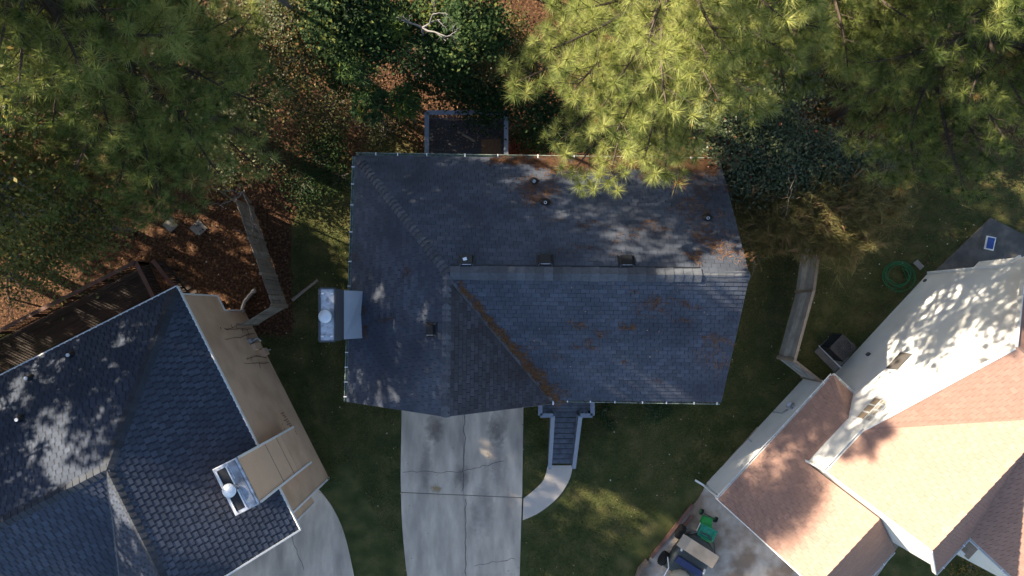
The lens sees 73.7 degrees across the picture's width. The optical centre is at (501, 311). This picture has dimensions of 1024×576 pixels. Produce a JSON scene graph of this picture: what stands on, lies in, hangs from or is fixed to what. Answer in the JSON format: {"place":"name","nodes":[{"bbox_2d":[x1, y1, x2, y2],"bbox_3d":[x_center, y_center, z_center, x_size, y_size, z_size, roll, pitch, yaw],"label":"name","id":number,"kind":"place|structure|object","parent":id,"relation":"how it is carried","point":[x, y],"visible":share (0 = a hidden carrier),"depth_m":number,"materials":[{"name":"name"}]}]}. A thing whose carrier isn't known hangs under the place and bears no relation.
{"place":"outdoors","nodes":[
{"label":"outdoors","id":0,"kind":"place"},
{"bbox_2d":[0,285,329,575],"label":"house","id":1,"kind":"structure","parent":0,"point":[164,433],"depth_m":22.89,"materials":[{"name":"blue"}]},
{"bbox_2d":[220,323,265,367],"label":"creeper","id":2,"kind":"object","parent":1,"relation":"attached to","point":[242,336],"visible":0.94,"depth_m":28.14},
{"bbox_2d":[229,490,353,575],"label":"driveway","id":3,"kind":"structure","parent":0,"point":[320,543],"depth_m":29.95,"materials":[{"name":"grey concrete"}]},
{"bbox_2d":[401,408,522,575],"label":"driveway","id":4,"kind":"structure","parent":0,"point":[493,509],"depth_m":29.95,"materials":[{"name":"grey concrete"}]},
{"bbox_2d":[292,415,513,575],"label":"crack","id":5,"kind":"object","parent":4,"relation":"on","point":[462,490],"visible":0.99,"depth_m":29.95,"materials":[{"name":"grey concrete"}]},
{"bbox_2d":[429,422,439,436],"bbox_3d":[-2.917,5.084,29.948,1.498,0.001,2.322,0,90,0],"label":"oil stain","id":6,"kind":"object","parent":4,"relation":"on","point":[435,428],"visible":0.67,"depth_m":29.95,"materials":[{"name":"grey"}]},
{"bbox_2d":[492,424,499,438],"bbox_3d":[-0.203,5.190,29.947,1.589,0.001,2.388,0,90,0],"label":"oil stain","id":7,"kind":"object","parent":4,"relation":"on","point":[495,430],"visible":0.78,"depth_m":29.95,"materials":[{"name":"grey"}]},
{"bbox_2d":[0,0,1023,575],"bbox_3d":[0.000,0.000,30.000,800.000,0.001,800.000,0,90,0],"label":"ground","id":8,"kind":"structure","parent":0,"point":[370,548],"depth_m":30.00,"materials":[{"name":"green plant"}]},
{"bbox_2d":[2,271,43,326],"bbox_3d":[-19.279,-0.341,27.322,4.602,5.605,1.880,-16,90,0],"label":"bare tree","id":9,"kind":"object","parent":8,"relation":"on","point":[17,297],"visible":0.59,"depth_m":26.49,"materials":[{"name":"grey plant"}]},
{"bbox_2d":[0,115,59,141],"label":"pine tree","id":10,"kind":"object","parent":8,"relation":"on","point":[32,132],"visible":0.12,"depth_m":28.70,"materials":[{"name":"green plant"}]},
{"bbox_2d":[0,3,129,134],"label":"pine tree","id":11,"kind":"object","parent":8,"relation":"on","point":[51,75],"visible":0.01,"depth_m":21.75,"materials":[{"name":"green plant"}]},
{"bbox_2d":[0,30,154,322],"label":"oak tree","id":12,"kind":"object","parent":8,"relation":"on","point":[19,232],"visible":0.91,"depth_m":21.60,"materials":[{"name":"green plant"}]},
{"bbox_2d":[0,260,197,373],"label":"deck","id":13,"kind":"structure","parent":8,"relation":"on","point":[125,292],"depth_m":27.60,"materials":[{"name":"brown wood"}]},
{"bbox_2d":[2,0,238,144],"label":"thicket","id":14,"kind":"object","parent":8,"relation":"on","point":[39,115],"visible":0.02,"depth_m":26.99,"materials":[{"name":"green plant"}]},
{"bbox_2d":[0,0,297,233],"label":"pine tree","id":15,"kind":"object","parent":8,"relation":"on","point":[78,82],"visible":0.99,"depth_m":17.74,"materials":[{"name":"green plant"}]},
{"bbox_2d":[163,218,177,232],"bbox_3d":[-14.531,-3.820,29.985,0.500,0.070,0.500,-45,90,0],"label":"paving stone","id":16,"kind":"object","parent":8,"relation":"on","point":[169,227],"visible":0.74,"depth_m":29.95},
{"bbox_2d":[64,50,306,204],"bbox_3d":[-13.178,-7.677,28.314,10.204,3.415,6.568,0,90,0],"label":"thicket","id":17,"kind":"object","parent":8,"relation":"on","point":[251,117],"visible":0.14,"depth_m":27.73,"materials":[{"name":"green plant"}]},
{"bbox_2d":[190,219,206,236],"bbox_3d":[-13.289,-3.680,29.985,0.560,0.070,0.560,45,90,0],"label":"paving stone","id":18,"kind":"object","parent":8,"relation":"on","point":[197,229],"visible":1,"depth_m":29.95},
{"bbox_2d":[205,181,263,243],"bbox_3d":[-10.165,-3.962,27.746,1.966,4.730,3.158,-16,90,0],"label":"bare tree","id":19,"kind":"object","parent":8,"relation":"on","point":[244,195],"visible":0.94,"depth_m":26.41,"materials":[{"name":"grey plant"}]},
{"bbox_2d":[175,0,297,17],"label":"tall tree","id":20,"kind":"object","parent":8,"relation":"on","point":[285,3],"visible":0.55,"depth_m":23.78,"materials":[{"name":"green plant"}]},
{"bbox_2d":[240,288,256,312],"bbox_3d":[-11.106,-0.524,29.784,0.332,0.461,1.163,28,90,0],"label":"drain pipe","id":21,"kind":"object","parent":8,"relation":"on","point":[249,295],"visible":1,"depth_m":29.84,"materials":[{"name":"beige plastic"}]},
{"bbox_2d":[234,199,288,306],"bbox_3d":[-10.159,-2.427,28.970,0.148,2.060,4.682,-19,90,0],"label":"fence","id":22,"kind":"object","parent":8,"relation":"on","point":[267,272],"visible":0.96,"depth_m":28.87,"materials":[{"name":"grey wood"}]},
{"bbox_2d":[239,305,287,325],"bbox_3d":[-10.057,0.153,28.970,1.612,2.060,0.151,-31,90,0],"label":"fence","id":23,"kind":"object","parent":8,"relation":"on","point":[271,310],"visible":0.94,"depth_m":28.82,"materials":[{"name":"grey wood"}]},
{"bbox_2d":[203,0,336,128],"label":"understory tree","id":24,"kind":"object","parent":8,"relation":"on","point":[280,46],"visible":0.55,"depth_m":25.14,"materials":[{"name":"green plant"}]},
{"bbox_2d":[291,279,317,300],"bbox_3d":[-8.610,-0.961,29.932,1.435,0.151,0.136,-39,90,0],"label":"log","id":25,"kind":"object","parent":8,"relation":"on","point":[303,291],"visible":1,"depth_m":29.88,"materials":[{"name":"wood"}]},
{"bbox_2d":[263,0,359,111],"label":"thicket","id":26,"kind":"object","parent":8,"relation":"on","point":[335,86],"visible":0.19,"depth_m":26.82,"materials":[{"name":"green plant"}]},
{"bbox_2d":[266,110,359,225],"bbox_3d":[-7.941,-5.966,29.097,4.602,1.828,4.311,-30,90,0],"label":"thicket","id":27,"kind":"object","parent":8,"relation":"on","point":[327,156],"visible":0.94,"depth_m":28.85,"materials":[{"name":"green plant"}]},
{"bbox_2d":[319,475,340,492],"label":"shrub","id":28,"kind":"object","parent":8,"relation":"on","point":[326,489],"visible":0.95,"depth_m":29.67,"materials":[{"name":"green plant"}]},
{"bbox_2d":[272,65,432,153],"bbox_3d":[-6.429,-8.258,28.835,7.043,2.356,4.765,0,90,0],"label":"thicket","id":29,"kind":"object","parent":8,"relation":"on","point":[382,131],"visible":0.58,"depth_m":28.71,"materials":[{"name":"green plant"}]},
{"bbox_2d":[290,0,420,76],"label":"dark tree","id":30,"kind":"object","parent":8,"relation":"on","point":[343,26],"visible":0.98,"depth_m":23.27,"materials":[{"name":"green plant"}]},
{"bbox_2d":[333,45,381,101],"bbox_3d":[-5.344,-9.171,27.385,1.998,5.433,2.093,0,90,0],"label":"rosette shrub","id":31,"kind":"object","parent":8,"relation":"on","point":[352,75],"visible":0.68,"depth_m":25.06,"materials":[{"name":"green plant"}]},
{"bbox_2d":[347,83,393,129],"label":"rosette shrub","id":32,"kind":"object","parent":8,"relation":"on","point":[363,108],"visible":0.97,"depth_m":26.10,"materials":[{"name":"green plant"}]},
{"bbox_2d":[381,8,419,84],"bbox_3d":[-3.639,-9.904,26.554,1.286,7.095,1.359,0,90,0],"label":"rosette shrub","id":33,"kind":"object","parent":8,"relation":"on","point":[395,22],"visible":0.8,"depth_m":23.42,"materials":[{"name":"green plant"}]},
{"bbox_2d":[385,77,425,128],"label":"rosette shrub","id":34,"kind":"object","parent":8,"relation":"on","point":[402,105],"visible":1,"depth_m":26.11,"materials":[{"name":"green plant"}]},
{"bbox_2d":[397,0,458,64],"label":"bare tree","id":35,"kind":"object","parent":8,"relation":"on","point":[423,28],"visible":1,"depth_m":22.48,"materials":[{"name":"grey plant"}]},
{"bbox_2d":[373,0,515,91],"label":"dark tree","id":36,"kind":"object","parent":8,"relation":"on","point":[474,25],"visible":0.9,"depth_m":23.76,"materials":[{"name":"green plant"}]},
{"bbox_2d":[381,31,526,136],"bbox_3d":[-1.710,-9.149,27.679,6.275,4.678,3.798,27,90,0],"label":"thicket","id":37,"kind":"object","parent":8,"relation":"on","point":[467,87],"visible":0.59,"depth_m":26.60,"materials":[{"name":"green plant"}]},
{"bbox_2d":[424,110,507,154],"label":"deck","id":38,"kind":"structure","parent":8,"relation":"on","point":[430,129],"depth_m":28.00,"materials":[{"name":"blue paint"}]},
{"bbox_2d":[457,131,474,141],"bbox_3d":[-1.441,-7.181,27.940,0.801,0.050,0.090,29,90,0],"label":"plank","id":39,"kind":"object","parent":38,"relation":"on","point":[467,137],"visible":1,"depth_m":27.91,"materials":[{"name":"wood"}]},
{"bbox_2d":[481,139,500,153],"bbox_3d":[-0.416,-6.709,27.988,0.800,0.015,0.750,-3,90,0],"label":"doormat","id":40,"kind":"object","parent":38,"relation":"on","point":[488,146],"visible":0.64,"depth_m":27.98,"materials":[{"name":"brown fabric"}]},
{"bbox_2d":[446,1,555,104],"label":"understory tree","id":41,"kind":"object","parent":8,"relation":"on","point":[516,33],"visible":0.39,"depth_m":25.21,"materials":[{"name":"green plant"}]},
{"bbox_2d":[0,0,1022,336],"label":"fallen leaves","id":42,"kind":"object","parent":8,"relation":"on","point":[272,198],"visible":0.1,"depth_m":29.95,"materials":[{"name":"brown plant"}]},
{"bbox_2d":[508,139,539,154],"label":"shrub","id":43,"kind":"object","parent":8,"relation":"on","point":[513,149],"visible":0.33,"depth_m":28.66,"materials":[{"name":"green plant"}]},
{"bbox_2d":[318,152,749,417],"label":"house","id":44,"kind":"structure","parent":8,"relation":"on","point":[440,224],"depth_m":23.78,"materials":[{"name":"grey paint"}]},
{"bbox_2d":[328,146,761,410],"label":"pine needle litter","id":45,"kind":"object","parent":44,"relation":"on","point":[528,367],"visible":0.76,"depth_m":24.57,"materials":[{"name":"brown plant"}]},
{"bbox_2d":[434,116,718,402],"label":"roof leaves","id":46,"kind":"object","parent":44,"relation":"on","point":[487,152],"visible":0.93,"depth_m":27.98,"materials":[{"name":"brown plant"}]},
{"bbox_2d":[538,401,594,468],"bbox_3d":[2.583,4.826,28.543,2.245,2.931,3.768,0,90,0],"label":"entry stair","id":47,"kind":"object","parent":8,"relation":"on","point":[565,423],"visible":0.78,"depth_m":28.45,"materials":[{"name":"grey paint"}]},
{"bbox_2d":[206,134,990,574],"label":"lawn leaves","id":48,"kind":"object","parent":8,"relation":"on","point":[522,424],"visible":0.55,"depth_m":29.92,"materials":[{"name":"brown plant"}]},
{"bbox_2d":[498,65,709,155],"bbox_3d":[4.278,-7.611,27.619,9.290,4.802,4.590,0,90,0],"label":"thicket","id":49,"kind":"object","parent":8,"relation":"on","point":[536,121],"visible":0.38,"depth_m":26.58,"materials":[{"name":"green plant"}]},
{"bbox_2d":[593,403,618,433],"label":"shrub","id":50,"kind":"object","parent":8,"relation":"on","point":[603,411],"visible":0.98,"depth_m":29.52,"materials":[{"name":"green plant"}]},
{"bbox_2d":[635,559,650,575],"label":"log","id":51,"kind":"object","parent":8,"relation":"on","point":[644,565],"visible":1,"depth_m":29.77,"materials":[{"name":"wood"}]},
{"bbox_2d":[637,403,678,430],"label":"shrub","id":52,"kind":"object","parent":8,"relation":"on","point":[659,410],"visible":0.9,"depth_m":29.23,"materials":[{"name":"green plant"}]},
{"bbox_2d":[495,0,838,199],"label":"pine tree","id":53,"kind":"object","parent":8,"relation":"on","point":[728,40],"visible":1,"depth_m":16.50,"materials":[{"name":"green plant"}]},
{"bbox_2d":[737,171,794,272],"bbox_3d":[10.050,-4.086,26.797,3.769,6.641,4.112,-38,90,0],"label":"bare tree","id":54,"kind":"object","parent":8,"relation":"on","point":[781,222],"visible":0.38,"depth_m":25.52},
{"bbox_2d":[685,34,906,222],"bbox_3d":[10.861,-6.133,27.029,9.077,6.027,6.435,37,90,0],"label":"holly bush","id":55,"kind":"object","parent":8,"relation":"on","point":[781,148],"visible":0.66,"depth_m":25.07,"materials":[{"name":"green plant"}]},
{"bbox_2d":[777,249,820,359],"bbox_3d":[12.866,-1.053,29.110,0.329,1.780,6.287,11,90,0],"label":"fence","id":56,"kind":"object","parent":8,"relation":"on","point":[805,291],"visible":0.72,"depth_m":28.98,"materials":[{"name":"grey wood"}]},
{"bbox_2d":[776,357,821,381],"bbox_3d":[12.669,2.432,29.120,1.508,1.760,0.154,38,90,0],"label":"fence","id":57,"kind":"object","parent":8,"relation":"on","point":[800,369],"visible":1,"depth_m":28.86,"materials":[{"name":"grey wood"}]},
{"bbox_2d":[671,0,953,138],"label":"pine tree","id":58,"kind":"object","parent":8,"relation":"on","point":[824,111],"visible":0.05,"depth_m":27.20,"materials":[{"name":"green plant"}]},
{"bbox_2d":[703,0,930,106],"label":"pine tree","id":59,"kind":"object","parent":8,"relation":"on","point":[867,8],"visible":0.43,"depth_m":18.83,"materials":[{"name":"green plant"}]},
{"bbox_2d":[729,150,920,293],"bbox_3d":[12.258,-3.482,27.362,8.593,5.367,5.655,0,90,0],"label":"feathery tree","id":60,"kind":"object","parent":8,"relation":"on","point":[811,227],"visible":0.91,"depth_m":25.76,"materials":[{"name":"green plant"}]},
{"bbox_2d":[814,333,856,371],"bbox_3d":[14.625,1.811,29.506,1.492,0.988,1.174,45,90,0],"label":"air conditioner","id":61,"kind":"object","parent":8,"relation":"on","point":[836,349],"visible":1,"depth_m":29.31,"materials":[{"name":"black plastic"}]},
{"bbox_2d":[695,255,1023,575],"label":"house","id":62,"kind":"structure","parent":8,"relation":"on","point":[903,427],"depth_m":24.36,"materials":[{"name":"ceramic"}]},
{"bbox_2d":[854,396,890,422],"bbox_3d":[13.786,3.615,25.365,0.037,1.030,1.172,43,90,0],"label":"window","id":63,"kind":"structure","parent":62,"relation":"in","point":[875,406],"depth_m":25.32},
{"bbox_2d":[885,351,914,371],"bbox_3d":[15.365,1.899,26.360,0.056,0.880,0.961,43,90,0],"label":"window","id":64,"kind":"structure","parent":62,"relation":"in","point":[901,359],"depth_m":26.28,"materials":[{"name":"white glass"}]},
{"bbox_2d":[882,261,915,291],"bbox_3d":[17.427,-1.554,29.926,1.480,0.121,1.382,0,90,0],"label":"garden hose","id":65,"kind":"object","parent":8,"relation":"on","point":[904,264],"visible":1,"depth_m":29.91,"materials":[{"name":"green rubber"}]},
{"bbox_2d":[804,0,1023,207],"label":"pine tree","id":66,"kind":"object","parent":8,"relation":"on","point":[983,19],"visible":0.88,"depth_m":19.53,"materials":[{"name":"green plant"}]},
{"bbox_2d":[913,259,923,269],"bbox_3d":[18.291,-2.069,29.920,0.240,0.090,0.420,-42,90,0],"label":"splash block","id":67,"kind":"object","parent":8,"relation":"on","point":[918,264],"depth_m":29.90,"materials":[{"name":"grey concrete"}]},
{"bbox_2d":[903,6,1023,148],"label":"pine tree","id":68,"kind":"object","parent":8,"relation":"on","point":[934,92],"visible":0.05,"depth_m":27.14,"materials":[{"name":"green plant"}]},
{"bbox_2d":[914,27,1023,101],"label":"pine tree","id":69,"kind":"object","parent":8,"relation":"on","point":[1011,55],"visible":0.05,"depth_m":21.03,"materials":[{"name":"green plant"}]},
{"bbox_2d":[942,556,995,575],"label":"shrub","id":70,"kind":"object","parent":8,"relation":"on","point":[964,567],"visible":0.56,"depth_m":29.17,"materials":[{"name":"green plant"}]},
{"bbox_2d":[523,465,571,519],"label":"path","id":71,"kind":"structure","parent":0,"point":[547,492],"depth_m":29.95,"materials":[{"name":"concrete"}]},
{"bbox_2d":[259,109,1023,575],"bbox_3d":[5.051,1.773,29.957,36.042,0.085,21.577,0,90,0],"label":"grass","id":72,"kind":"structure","parent":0,"point":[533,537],"depth_m":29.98,"materials":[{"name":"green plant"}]},
{"bbox_2d":[643,427,897,575],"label":"driveway","id":73,"kind":"structure","parent":0,"point":[741,549],"depth_m":29.95,"materials":[{"name":"concrete"}]},
{"bbox_2d":[650,503,693,558],"bbox_3d":[7.473,9.586,29.890,0.130,0.120,2.943,38,90,0],"label":"timber","id":74,"kind":"object","parent":73,"relation":"on","point":[672,530],"visible":1,"depth_m":29.83,"materials":[{"name":"brown wood"}]},
{"bbox_2d":[657,524,715,575],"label":"utility vehicle","id":75,"kind":"object","parent":73,"relation":"on","point":[677,561],"visible":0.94,"depth_m":29.18,"materials":[{"name":"metal"}]},
{"bbox_2d":[677,534,718,567],"bbox_3d":[8.339,10.145,28.969,1.821,0.042,0.584,33,90,0],"label":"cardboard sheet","id":76,"kind":"object","parent":75,"relation":"on","point":[695,549],"visible":1,"depth_m":28.96,"materials":[{"name":"beige cardboard"}]},
{"bbox_2d":[683,515,693,525],"bbox_3d":[8.074,9.271,29.890,0.130,0.120,0.919,40,90,0],"label":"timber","id":77,"kind":"object","parent":73,"relation":"on","point":[688,520],"visible":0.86,"depth_m":29.83,"materials":[{"name":"brown wood"}]},
{"bbox_2d":[696,509,717,542],"bbox_3d":[8.896,9.273,29.588,0.815,0.820,1.065,27,90,0],"label":"garden cart","id":78,"kind":"object","parent":73,"relation":"on","point":[705,526],"visible":0.98,"depth_m":29.38,"materials":[{"name":"green plastic"}]},
{"bbox_2d":[935,218,1023,270],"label":"patio","id":79,"kind":"structure","parent":0,"point":[970,251],"depth_m":29.89,"materials":[{"name":"grey concrete"}]},
{"bbox_2d":[984,236,997,250],"bbox_3d":[21.161,-2.955,29.663,0.529,0.454,0.580,12,90,0],"label":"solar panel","id":80,"kind":"object","parent":79,"relation":"on","point":[990,241],"visible":1,"depth_m":29.44,"materials":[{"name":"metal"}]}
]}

